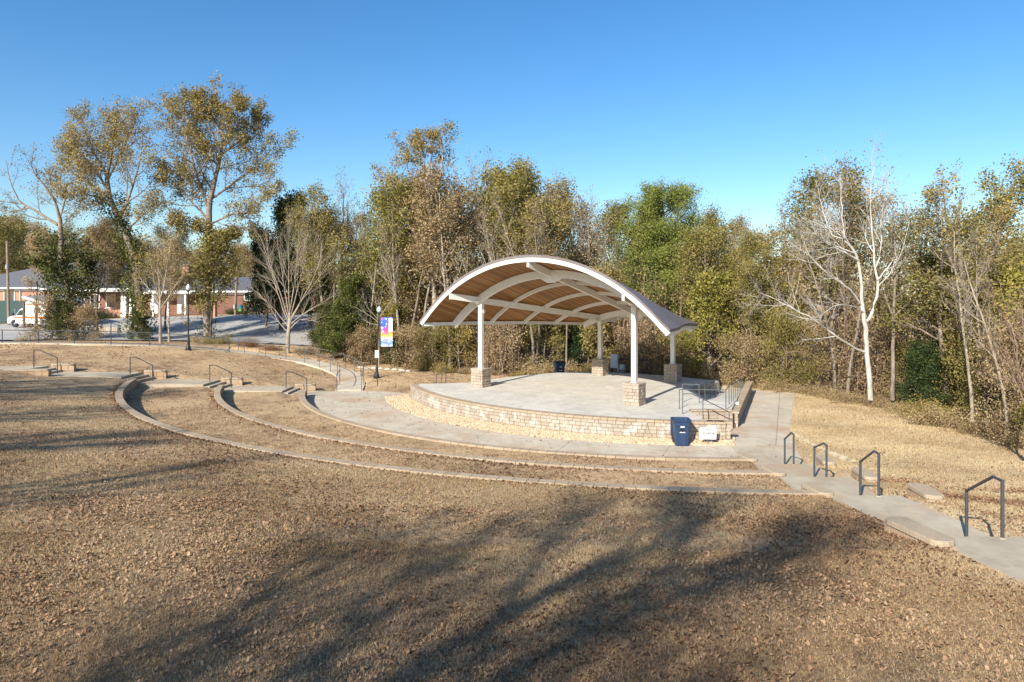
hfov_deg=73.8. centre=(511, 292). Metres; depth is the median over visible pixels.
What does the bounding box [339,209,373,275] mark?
woodland tree
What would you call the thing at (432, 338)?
thicket
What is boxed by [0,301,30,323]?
screen fence
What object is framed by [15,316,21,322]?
door
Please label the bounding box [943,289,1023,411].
thicket
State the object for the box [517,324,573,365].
tree
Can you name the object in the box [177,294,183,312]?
door
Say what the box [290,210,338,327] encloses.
evergreen tree
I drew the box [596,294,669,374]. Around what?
tree
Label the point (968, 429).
bramble
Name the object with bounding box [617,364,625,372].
electrical cabinet
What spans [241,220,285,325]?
evergreen tree
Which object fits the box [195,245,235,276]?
background tree
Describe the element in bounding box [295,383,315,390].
cheek wall
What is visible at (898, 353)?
thicket
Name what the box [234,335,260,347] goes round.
bramble
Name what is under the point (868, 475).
cheek wall
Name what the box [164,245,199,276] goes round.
background tree
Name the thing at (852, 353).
woodland tree
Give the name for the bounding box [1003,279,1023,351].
woodland tree
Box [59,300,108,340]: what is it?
thicket
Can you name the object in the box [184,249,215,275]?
background tree
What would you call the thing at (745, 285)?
woodland tree
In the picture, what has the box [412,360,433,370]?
bramble
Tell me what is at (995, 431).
bramble
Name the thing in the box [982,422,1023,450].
bramble
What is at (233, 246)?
background tree
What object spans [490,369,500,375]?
bramble
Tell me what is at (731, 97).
sky
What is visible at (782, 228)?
bare tree
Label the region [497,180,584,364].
woodland tree
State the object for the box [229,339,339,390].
ramp railing
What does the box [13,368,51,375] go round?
cheek wall
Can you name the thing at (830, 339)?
woodland tree
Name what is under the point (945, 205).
bare tree
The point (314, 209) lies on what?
woodland tree
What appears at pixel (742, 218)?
woodland tree
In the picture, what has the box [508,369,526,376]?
bramble
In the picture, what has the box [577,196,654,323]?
woodland tree
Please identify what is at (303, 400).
terrace wall
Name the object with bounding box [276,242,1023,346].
woods
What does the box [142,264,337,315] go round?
brick building
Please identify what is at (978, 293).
bare tree
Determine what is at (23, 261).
background tree
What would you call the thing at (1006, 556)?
stair path
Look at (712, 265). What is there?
woodland tree
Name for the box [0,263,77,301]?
brick building
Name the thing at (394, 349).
shrub
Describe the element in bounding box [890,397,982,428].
bramble
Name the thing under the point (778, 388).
bramble
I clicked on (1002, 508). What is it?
stair handrail
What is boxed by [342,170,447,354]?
woodland tree
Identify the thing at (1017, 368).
young tree
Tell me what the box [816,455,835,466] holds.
cheek wall
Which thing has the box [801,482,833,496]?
cheek wall
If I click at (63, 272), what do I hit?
ivy tree
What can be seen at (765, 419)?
walkway
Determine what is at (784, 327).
thicket
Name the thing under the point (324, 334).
shrub
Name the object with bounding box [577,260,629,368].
tree
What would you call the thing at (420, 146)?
tall tree
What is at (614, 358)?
electrical cabinet
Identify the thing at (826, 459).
stair handrail
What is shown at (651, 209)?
pine tree
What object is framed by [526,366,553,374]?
bramble
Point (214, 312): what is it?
brick pillar
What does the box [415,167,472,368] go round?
woodland tree
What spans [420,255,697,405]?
pavilion
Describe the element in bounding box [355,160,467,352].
woodland tree
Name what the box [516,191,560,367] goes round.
bare tree
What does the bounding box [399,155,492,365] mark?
woodland tree
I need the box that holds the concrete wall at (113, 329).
[98,327,145,332]
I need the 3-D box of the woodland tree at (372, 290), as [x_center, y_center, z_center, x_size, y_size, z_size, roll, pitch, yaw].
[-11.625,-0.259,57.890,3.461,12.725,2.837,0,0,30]
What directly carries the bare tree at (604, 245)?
on the lawn at (272, 406)
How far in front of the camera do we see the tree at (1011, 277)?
35.80 m
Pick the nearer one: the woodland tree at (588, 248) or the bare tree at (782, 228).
the bare tree at (782, 228)
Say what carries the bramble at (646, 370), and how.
on the lawn at (272, 406)
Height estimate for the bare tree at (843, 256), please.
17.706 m
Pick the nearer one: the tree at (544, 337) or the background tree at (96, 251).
the tree at (544, 337)
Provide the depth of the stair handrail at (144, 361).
42.10 m
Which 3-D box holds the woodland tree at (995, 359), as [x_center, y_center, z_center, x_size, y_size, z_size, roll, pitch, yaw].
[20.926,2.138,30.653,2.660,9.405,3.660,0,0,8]
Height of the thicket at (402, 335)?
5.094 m
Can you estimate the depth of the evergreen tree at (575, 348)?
57.14 m
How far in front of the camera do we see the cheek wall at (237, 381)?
44.28 m
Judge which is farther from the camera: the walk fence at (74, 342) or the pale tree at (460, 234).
the pale tree at (460, 234)
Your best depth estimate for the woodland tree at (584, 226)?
72.99 m
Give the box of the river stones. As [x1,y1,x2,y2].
[385,394,735,445]
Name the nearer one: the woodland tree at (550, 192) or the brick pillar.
the woodland tree at (550, 192)
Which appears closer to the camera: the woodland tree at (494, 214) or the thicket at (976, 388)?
the thicket at (976, 388)
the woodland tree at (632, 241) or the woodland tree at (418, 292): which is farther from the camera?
the woodland tree at (632, 241)
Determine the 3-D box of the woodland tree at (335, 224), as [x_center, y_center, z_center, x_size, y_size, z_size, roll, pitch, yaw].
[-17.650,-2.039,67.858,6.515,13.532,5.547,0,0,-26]
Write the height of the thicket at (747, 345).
5.498 m
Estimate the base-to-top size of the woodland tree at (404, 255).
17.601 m
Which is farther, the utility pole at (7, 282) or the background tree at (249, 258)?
the background tree at (249, 258)
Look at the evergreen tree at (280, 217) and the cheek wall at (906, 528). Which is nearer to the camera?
the cheek wall at (906, 528)
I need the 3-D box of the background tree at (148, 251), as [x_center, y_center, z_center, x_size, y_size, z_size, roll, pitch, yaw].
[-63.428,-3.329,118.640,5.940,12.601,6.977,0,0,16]
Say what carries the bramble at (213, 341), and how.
on the lawn at (272, 406)
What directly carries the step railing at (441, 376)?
on the stage
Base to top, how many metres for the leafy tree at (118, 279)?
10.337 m
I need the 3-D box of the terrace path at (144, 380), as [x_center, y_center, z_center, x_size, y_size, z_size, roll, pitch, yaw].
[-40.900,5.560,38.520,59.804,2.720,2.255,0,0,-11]
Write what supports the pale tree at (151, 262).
on the lawn at (272, 406)
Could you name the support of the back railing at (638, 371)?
on the stage
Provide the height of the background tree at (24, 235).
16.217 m
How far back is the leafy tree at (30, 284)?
69.84 m
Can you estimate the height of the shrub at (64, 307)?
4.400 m
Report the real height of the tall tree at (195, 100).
26.044 m
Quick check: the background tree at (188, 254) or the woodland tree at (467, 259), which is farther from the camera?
the background tree at (188, 254)
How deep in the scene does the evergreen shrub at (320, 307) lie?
58.73 m
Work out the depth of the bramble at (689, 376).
49.91 m
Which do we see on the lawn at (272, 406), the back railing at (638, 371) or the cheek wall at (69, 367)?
the cheek wall at (69, 367)
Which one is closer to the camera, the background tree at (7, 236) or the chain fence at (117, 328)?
the chain fence at (117, 328)
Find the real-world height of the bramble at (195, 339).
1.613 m
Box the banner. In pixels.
[381,317,392,346]
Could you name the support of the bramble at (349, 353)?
on the lawn at (272, 406)
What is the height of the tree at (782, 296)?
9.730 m
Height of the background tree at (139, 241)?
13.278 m
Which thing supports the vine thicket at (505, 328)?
on the lawn at (272, 406)
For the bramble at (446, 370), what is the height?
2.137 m
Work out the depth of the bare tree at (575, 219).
67.08 m
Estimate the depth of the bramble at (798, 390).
44.76 m
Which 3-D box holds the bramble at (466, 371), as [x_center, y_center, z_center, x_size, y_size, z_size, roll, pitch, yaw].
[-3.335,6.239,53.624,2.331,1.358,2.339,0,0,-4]
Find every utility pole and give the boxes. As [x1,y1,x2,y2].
[6,241,10,324]
[233,268,237,314]
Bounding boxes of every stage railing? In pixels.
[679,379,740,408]
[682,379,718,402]
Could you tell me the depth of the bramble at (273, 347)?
58.25 m
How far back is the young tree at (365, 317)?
53.18 m
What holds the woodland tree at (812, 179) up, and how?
on the lawn at (272, 406)
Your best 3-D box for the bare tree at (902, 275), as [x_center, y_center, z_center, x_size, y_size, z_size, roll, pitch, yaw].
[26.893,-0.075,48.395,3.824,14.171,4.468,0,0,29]
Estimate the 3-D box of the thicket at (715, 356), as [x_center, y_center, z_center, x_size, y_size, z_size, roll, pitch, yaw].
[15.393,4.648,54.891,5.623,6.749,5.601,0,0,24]
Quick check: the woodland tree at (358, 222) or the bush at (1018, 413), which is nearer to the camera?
the bush at (1018, 413)
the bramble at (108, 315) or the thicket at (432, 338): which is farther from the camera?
the bramble at (108, 315)
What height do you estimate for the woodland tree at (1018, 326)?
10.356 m
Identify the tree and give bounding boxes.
[0,142,108,339]
[0,211,42,270]
[0,215,28,273]
[0,218,36,273]
[10,230,68,269]
[18,218,55,326]
[22,219,80,266]
[39,94,176,340]
[55,225,90,262]
[69,215,132,328]
[91,242,105,262]
[101,235,150,324]
[125,226,210,342]
[130,234,146,264]
[137,219,201,329]
[142,237,155,268]
[143,70,303,338]
[145,234,189,341]
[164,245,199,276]
[176,248,193,266]
[180,218,250,337]
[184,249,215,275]
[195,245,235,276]
[218,240,247,276]
[228,244,255,275]
[236,242,257,276]
[238,201,341,352]
[238,252,262,276]
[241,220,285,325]
[243,187,316,329]
[278,179,358,300]
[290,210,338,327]
[299,206,360,302]
[331,166,359,295]
[335,235,374,347]
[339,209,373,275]
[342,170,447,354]
[346,194,374,302]
[352,281,393,364]
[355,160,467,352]
[355,261,396,340]
[357,213,390,360]
[361,299,410,360]
[364,209,399,317]
[365,188,446,321]
[367,119,483,359]
[370,193,411,349]
[383,185,456,354]
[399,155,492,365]
[403,185,473,364]
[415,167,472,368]
[432,190,479,350]
[436,321,477,369]
[444,232,476,367]
[447,149,563,362]
[453,150,566,357]
[453,163,558,281]
[462,145,511,358]
[463,186,518,354]
[467,164,555,347]
[480,181,546,367]
[485,172,586,348]
[495,229,524,371]
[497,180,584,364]
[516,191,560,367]
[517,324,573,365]
[539,164,565,358]
[546,192,613,349]
[548,245,567,368]
[558,325,613,367]
[563,200,585,357]
[569,185,610,357]
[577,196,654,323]
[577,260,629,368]
[584,251,603,352]
[589,202,624,357]
[599,176,721,368]
[610,220,708,317]
[612,215,678,289]
[664,213,754,375]
[670,198,765,359]
[677,263,745,378]
[690,212,739,359]
[708,209,757,357]
[717,224,788,380]
[723,216,765,291]
[724,218,818,373]
[732,264,778,382]
[733,259,806,376]
[735,126,922,399]
[765,181,810,372]
[769,223,820,378]
[772,145,898,371]
[779,208,841,389]
[780,166,928,353]
[814,151,864,366]
[828,199,907,397]
[845,186,957,400]
[851,199,1023,408]
[861,190,913,384]
[905,165,1022,410]
[906,246,1020,390]
[915,203,994,426]
[917,157,986,256]
[919,151,1023,303]
[924,248,982,419]
[936,205,1013,415]
[939,244,1015,431]
[970,243,1023,403]
[970,256,1023,396]
[995,300,1023,369]
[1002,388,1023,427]
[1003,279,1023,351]
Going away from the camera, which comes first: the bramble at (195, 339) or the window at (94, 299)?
the bramble at (195, 339)
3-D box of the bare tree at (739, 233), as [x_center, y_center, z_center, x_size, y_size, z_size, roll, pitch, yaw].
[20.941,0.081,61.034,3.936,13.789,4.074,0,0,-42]
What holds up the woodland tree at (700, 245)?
on the lawn at (272, 406)
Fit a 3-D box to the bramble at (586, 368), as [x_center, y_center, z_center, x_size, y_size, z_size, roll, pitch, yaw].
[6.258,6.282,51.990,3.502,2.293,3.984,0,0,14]
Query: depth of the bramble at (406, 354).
56.56 m
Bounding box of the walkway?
[306,390,794,457]
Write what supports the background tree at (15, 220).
on the lawn at (272, 406)
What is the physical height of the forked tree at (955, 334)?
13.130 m
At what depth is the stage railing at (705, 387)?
36.38 m
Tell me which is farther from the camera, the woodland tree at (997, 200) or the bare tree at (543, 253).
the bare tree at (543, 253)
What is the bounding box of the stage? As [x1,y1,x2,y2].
[410,372,752,440]
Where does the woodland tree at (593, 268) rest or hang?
on the lawn at (272, 406)
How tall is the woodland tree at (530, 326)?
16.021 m
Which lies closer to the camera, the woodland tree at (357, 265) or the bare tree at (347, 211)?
the woodland tree at (357, 265)
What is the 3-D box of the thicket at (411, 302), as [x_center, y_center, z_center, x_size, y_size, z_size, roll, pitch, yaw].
[-10.173,3.087,60.201,8.100,8.864,7.414,0,0,-9]
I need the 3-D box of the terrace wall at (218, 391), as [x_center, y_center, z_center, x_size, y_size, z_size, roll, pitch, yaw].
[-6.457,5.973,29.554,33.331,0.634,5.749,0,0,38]
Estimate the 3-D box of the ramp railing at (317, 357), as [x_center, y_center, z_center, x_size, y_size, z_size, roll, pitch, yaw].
[-15.242,5.243,53.248,16.871,2.914,4.207,0,0,40]
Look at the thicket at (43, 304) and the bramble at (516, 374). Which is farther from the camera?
the thicket at (43, 304)
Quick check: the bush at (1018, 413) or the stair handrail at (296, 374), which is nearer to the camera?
the bush at (1018, 413)
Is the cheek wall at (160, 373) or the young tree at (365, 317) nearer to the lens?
the cheek wall at (160, 373)
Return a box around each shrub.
[38,294,76,339]
[128,308,152,340]
[307,299,332,353]
[311,313,349,358]
[319,272,373,362]
[382,330,403,364]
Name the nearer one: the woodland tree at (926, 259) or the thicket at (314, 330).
the woodland tree at (926, 259)
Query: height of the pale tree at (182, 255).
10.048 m
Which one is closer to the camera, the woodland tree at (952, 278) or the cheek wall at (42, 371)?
the woodland tree at (952, 278)
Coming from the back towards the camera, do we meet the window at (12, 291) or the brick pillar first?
the window at (12, 291)
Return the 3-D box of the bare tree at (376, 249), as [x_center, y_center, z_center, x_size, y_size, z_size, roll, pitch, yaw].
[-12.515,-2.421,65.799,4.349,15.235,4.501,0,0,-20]
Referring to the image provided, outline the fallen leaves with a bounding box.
[0,341,1023,681]
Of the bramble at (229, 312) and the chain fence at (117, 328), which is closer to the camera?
the chain fence at (117, 328)
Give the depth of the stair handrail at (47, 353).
41.06 m
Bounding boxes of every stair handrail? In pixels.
[33,350,57,373]
[130,357,152,380]
[209,365,231,387]
[285,371,307,393]
[784,432,795,464]
[813,442,827,476]
[859,450,881,496]
[965,475,1006,538]
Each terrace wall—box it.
[115,378,818,495]
[214,385,772,475]
[299,389,746,460]
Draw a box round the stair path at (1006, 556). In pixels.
[730,445,1023,584]
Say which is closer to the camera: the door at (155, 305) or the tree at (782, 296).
the tree at (782, 296)
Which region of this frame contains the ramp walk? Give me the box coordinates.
[0,342,364,390]
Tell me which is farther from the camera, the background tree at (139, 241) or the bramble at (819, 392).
the background tree at (139, 241)
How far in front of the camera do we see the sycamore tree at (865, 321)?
39.47 m
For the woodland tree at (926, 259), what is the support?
on the lawn at (272, 406)
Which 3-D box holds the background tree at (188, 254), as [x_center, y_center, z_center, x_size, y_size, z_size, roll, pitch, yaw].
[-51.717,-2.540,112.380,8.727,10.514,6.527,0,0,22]
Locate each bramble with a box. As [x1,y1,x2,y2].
[12,335,27,340]
[91,305,119,319]
[190,334,213,342]
[199,332,235,344]
[223,308,244,314]
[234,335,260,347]
[255,343,284,350]
[292,345,314,354]
[340,341,384,361]
[375,343,428,363]
[386,352,430,368]
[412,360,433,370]
[429,360,455,373]
[456,366,473,373]
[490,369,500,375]
[494,351,551,374]
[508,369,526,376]
[524,354,590,374]
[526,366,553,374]
[580,360,608,371]
[626,363,660,374]
[682,372,706,378]
[698,365,740,385]
[732,378,757,388]
[755,374,800,392]
[782,381,817,394]
[801,377,848,399]
[820,364,910,394]
[821,387,866,404]
[860,395,893,408]
[882,399,916,413]
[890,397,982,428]
[891,393,969,421]
[932,419,987,436]
[970,416,1002,437]
[972,405,1022,443]
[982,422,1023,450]
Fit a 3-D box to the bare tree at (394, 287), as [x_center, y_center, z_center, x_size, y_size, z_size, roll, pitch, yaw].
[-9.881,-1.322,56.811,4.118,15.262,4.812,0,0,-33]
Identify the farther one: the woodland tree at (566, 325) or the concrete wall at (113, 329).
the concrete wall at (113, 329)
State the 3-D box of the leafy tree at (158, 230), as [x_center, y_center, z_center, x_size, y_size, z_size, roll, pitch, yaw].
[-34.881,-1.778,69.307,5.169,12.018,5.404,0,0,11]
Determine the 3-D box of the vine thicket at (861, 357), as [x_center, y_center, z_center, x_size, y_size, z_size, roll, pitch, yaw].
[24.831,3.079,45.614,7.026,9.303,8.489,0,0,37]
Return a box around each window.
[4,289,14,300]
[90,294,99,307]
[106,294,115,307]
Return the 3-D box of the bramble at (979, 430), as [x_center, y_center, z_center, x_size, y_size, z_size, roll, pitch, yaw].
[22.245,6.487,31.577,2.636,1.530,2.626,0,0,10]
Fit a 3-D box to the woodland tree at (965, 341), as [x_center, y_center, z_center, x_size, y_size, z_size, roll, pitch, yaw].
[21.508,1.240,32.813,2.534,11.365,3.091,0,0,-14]
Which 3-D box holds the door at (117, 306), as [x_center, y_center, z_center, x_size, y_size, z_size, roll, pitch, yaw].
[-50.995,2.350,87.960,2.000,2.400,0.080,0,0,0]
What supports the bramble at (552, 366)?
on the lawn at (272, 406)
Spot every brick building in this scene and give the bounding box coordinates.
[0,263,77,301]
[40,263,154,316]
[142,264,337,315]
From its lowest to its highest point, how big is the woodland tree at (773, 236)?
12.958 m
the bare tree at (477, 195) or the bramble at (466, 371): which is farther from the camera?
the bare tree at (477, 195)
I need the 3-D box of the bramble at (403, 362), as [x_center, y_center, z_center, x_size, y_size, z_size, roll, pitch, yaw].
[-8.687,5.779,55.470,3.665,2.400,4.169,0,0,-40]
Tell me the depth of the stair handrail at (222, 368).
43.01 m
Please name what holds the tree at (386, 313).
on the lawn at (272, 406)
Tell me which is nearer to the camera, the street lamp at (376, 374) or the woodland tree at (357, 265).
the street lamp at (376, 374)
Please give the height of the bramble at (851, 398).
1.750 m
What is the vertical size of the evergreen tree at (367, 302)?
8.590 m
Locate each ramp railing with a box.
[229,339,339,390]
[238,338,363,390]
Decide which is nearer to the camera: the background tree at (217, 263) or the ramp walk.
the ramp walk
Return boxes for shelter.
[22,294,82,327]
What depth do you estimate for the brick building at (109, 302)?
87.92 m
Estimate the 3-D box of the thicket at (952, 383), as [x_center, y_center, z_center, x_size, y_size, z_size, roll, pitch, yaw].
[25.528,4.920,39.344,6.211,5.667,5.269,0,0,-31]
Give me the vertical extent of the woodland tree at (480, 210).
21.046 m
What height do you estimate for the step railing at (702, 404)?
1.924 m
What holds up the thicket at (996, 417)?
on the lawn at (272, 406)
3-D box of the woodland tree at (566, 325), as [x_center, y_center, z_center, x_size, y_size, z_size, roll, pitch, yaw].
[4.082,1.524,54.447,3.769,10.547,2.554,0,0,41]
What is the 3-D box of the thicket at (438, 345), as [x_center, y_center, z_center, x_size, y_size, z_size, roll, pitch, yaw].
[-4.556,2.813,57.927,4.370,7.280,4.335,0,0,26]
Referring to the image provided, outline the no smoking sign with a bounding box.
[700,428,715,441]
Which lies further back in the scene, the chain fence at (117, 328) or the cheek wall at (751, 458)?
the chain fence at (117, 328)
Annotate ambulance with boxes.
[6,302,54,326]
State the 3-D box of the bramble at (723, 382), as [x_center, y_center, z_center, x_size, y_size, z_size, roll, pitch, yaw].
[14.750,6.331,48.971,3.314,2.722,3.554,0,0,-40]
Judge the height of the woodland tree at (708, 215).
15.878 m
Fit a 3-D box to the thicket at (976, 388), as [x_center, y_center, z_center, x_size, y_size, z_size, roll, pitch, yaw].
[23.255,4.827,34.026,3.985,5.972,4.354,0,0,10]
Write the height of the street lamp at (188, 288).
5.390 m
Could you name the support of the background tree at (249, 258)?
on the lawn at (272, 406)
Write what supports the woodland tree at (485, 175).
on the lawn at (272, 406)
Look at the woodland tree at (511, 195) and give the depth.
59.44 m
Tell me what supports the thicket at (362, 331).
on the lawn at (272, 406)
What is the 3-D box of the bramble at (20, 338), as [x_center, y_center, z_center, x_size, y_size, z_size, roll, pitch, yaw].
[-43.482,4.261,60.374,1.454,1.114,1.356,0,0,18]
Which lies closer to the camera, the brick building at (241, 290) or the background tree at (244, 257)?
the brick building at (241, 290)
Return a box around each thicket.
[16,287,82,340]
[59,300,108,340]
[298,294,348,352]
[342,323,386,365]
[363,281,438,357]
[386,318,441,369]
[405,318,459,370]
[406,295,471,363]
[430,325,485,364]
[452,269,530,377]
[454,324,535,370]
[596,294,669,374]
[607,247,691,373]
[646,330,708,376]
[676,318,736,373]
[691,324,783,384]
[749,286,830,389]
[774,307,864,384]
[823,268,936,394]
[877,328,963,400]
[909,341,998,408]
[939,331,1022,425]
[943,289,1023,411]
[956,310,1023,440]
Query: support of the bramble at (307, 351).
on the lawn at (272, 406)
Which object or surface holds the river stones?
on the gravel bed
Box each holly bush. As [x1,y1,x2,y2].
[889,336,954,406]
[904,346,953,407]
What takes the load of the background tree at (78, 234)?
on the lawn at (272, 406)
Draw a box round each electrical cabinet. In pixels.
[610,354,619,372]
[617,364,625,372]
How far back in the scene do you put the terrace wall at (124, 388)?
19.55 m
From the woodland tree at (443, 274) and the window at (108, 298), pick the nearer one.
the woodland tree at (443, 274)
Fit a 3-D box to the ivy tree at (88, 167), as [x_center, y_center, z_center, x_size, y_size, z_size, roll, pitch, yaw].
[-36.969,-6.319,61.466,14.554,23.935,7.630,0,0,0]
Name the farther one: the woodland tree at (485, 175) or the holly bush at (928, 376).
the woodland tree at (485, 175)
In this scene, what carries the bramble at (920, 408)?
on the lawn at (272, 406)
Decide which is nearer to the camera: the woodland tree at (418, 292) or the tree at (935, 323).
the tree at (935, 323)
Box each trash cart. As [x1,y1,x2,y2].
[553,361,565,372]
[670,417,691,445]
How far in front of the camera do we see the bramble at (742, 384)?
47.20 m
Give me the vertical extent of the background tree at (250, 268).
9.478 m
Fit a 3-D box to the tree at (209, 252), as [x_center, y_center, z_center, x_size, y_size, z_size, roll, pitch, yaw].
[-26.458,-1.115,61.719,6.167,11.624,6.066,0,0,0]
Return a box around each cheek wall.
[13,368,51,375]
[51,363,75,371]
[144,369,167,378]
[221,377,242,385]
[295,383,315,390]
[737,452,757,463]
[761,465,786,476]
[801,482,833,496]
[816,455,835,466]
[851,467,876,482]
[884,516,956,550]
[906,483,945,502]
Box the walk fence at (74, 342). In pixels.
[0,330,233,351]
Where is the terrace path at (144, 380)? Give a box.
[0,366,331,396]
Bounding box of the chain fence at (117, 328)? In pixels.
[84,322,145,340]
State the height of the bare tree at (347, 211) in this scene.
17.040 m
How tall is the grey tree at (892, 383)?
13.018 m
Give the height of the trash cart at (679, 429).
1.170 m
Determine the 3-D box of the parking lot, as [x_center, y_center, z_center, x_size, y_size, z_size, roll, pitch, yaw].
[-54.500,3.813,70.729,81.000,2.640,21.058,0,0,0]
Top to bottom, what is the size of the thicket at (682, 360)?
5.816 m
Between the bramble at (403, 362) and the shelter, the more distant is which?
the shelter
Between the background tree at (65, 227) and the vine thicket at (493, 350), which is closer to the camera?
the vine thicket at (493, 350)
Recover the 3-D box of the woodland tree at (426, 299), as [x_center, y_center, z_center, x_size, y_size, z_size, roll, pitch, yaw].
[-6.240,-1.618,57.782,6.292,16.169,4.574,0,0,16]
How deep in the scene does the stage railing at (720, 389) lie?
34.89 m
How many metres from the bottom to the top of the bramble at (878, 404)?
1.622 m
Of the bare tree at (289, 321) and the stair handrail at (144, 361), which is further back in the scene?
the bare tree at (289, 321)
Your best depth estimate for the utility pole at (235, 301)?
81.88 m
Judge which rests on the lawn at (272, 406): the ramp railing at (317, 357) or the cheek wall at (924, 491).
the cheek wall at (924, 491)
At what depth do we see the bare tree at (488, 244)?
56.51 m
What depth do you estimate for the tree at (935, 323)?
39.96 m
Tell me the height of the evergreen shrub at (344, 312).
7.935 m
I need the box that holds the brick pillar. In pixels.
[211,300,216,316]
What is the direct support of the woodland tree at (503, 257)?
on the lawn at (272, 406)
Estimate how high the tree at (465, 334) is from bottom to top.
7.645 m
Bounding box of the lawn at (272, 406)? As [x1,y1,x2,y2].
[0,296,1023,681]
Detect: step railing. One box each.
[436,367,445,383]
[682,393,729,419]
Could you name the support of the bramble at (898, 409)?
on the lawn at (272, 406)
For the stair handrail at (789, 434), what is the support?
on the stair path at (1006, 556)
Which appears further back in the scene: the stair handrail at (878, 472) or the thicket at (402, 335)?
the thicket at (402, 335)
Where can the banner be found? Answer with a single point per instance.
(386, 331)
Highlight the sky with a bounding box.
[0,0,1023,295]
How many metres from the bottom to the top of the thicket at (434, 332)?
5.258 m
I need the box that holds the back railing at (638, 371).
[618,358,650,374]
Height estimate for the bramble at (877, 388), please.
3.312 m
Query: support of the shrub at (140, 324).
on the lawn at (272, 406)
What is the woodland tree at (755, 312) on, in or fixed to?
on the lawn at (272, 406)
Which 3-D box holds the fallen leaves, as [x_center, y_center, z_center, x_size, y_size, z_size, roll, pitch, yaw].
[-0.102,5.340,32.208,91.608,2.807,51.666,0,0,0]
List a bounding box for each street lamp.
[185,284,191,350]
[373,305,381,378]
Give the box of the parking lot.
[0,314,373,345]
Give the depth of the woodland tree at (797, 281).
48.78 m
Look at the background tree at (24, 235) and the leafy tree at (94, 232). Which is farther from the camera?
the background tree at (24, 235)
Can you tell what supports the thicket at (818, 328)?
on the lawn at (272, 406)
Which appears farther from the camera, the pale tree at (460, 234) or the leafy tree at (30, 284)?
the leafy tree at (30, 284)
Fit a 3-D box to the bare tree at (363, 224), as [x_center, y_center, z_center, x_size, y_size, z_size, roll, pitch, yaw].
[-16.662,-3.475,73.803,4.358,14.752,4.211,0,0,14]
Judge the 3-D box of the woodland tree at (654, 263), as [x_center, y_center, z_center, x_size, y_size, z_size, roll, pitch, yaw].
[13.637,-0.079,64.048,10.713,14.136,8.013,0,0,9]
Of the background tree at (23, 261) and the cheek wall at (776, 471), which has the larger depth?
the background tree at (23, 261)
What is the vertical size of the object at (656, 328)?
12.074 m
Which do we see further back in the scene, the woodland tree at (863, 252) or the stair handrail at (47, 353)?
the woodland tree at (863, 252)
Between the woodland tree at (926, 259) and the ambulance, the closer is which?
the woodland tree at (926, 259)
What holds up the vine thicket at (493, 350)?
on the lawn at (272, 406)
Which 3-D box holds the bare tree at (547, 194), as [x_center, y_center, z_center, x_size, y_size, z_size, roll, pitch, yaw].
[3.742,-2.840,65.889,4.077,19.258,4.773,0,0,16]
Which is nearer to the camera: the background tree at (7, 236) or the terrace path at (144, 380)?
the terrace path at (144, 380)
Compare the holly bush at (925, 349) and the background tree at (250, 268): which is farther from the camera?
the background tree at (250, 268)
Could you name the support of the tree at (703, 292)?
on the lawn at (272, 406)
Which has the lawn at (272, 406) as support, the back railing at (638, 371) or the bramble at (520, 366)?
the bramble at (520, 366)
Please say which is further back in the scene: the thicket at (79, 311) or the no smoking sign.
the thicket at (79, 311)
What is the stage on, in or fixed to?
on the lawn at (272, 406)
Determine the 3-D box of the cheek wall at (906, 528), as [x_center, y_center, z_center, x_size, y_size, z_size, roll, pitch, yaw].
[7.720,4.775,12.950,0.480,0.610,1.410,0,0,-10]
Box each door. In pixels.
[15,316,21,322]
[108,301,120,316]
[150,294,157,312]
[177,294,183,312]

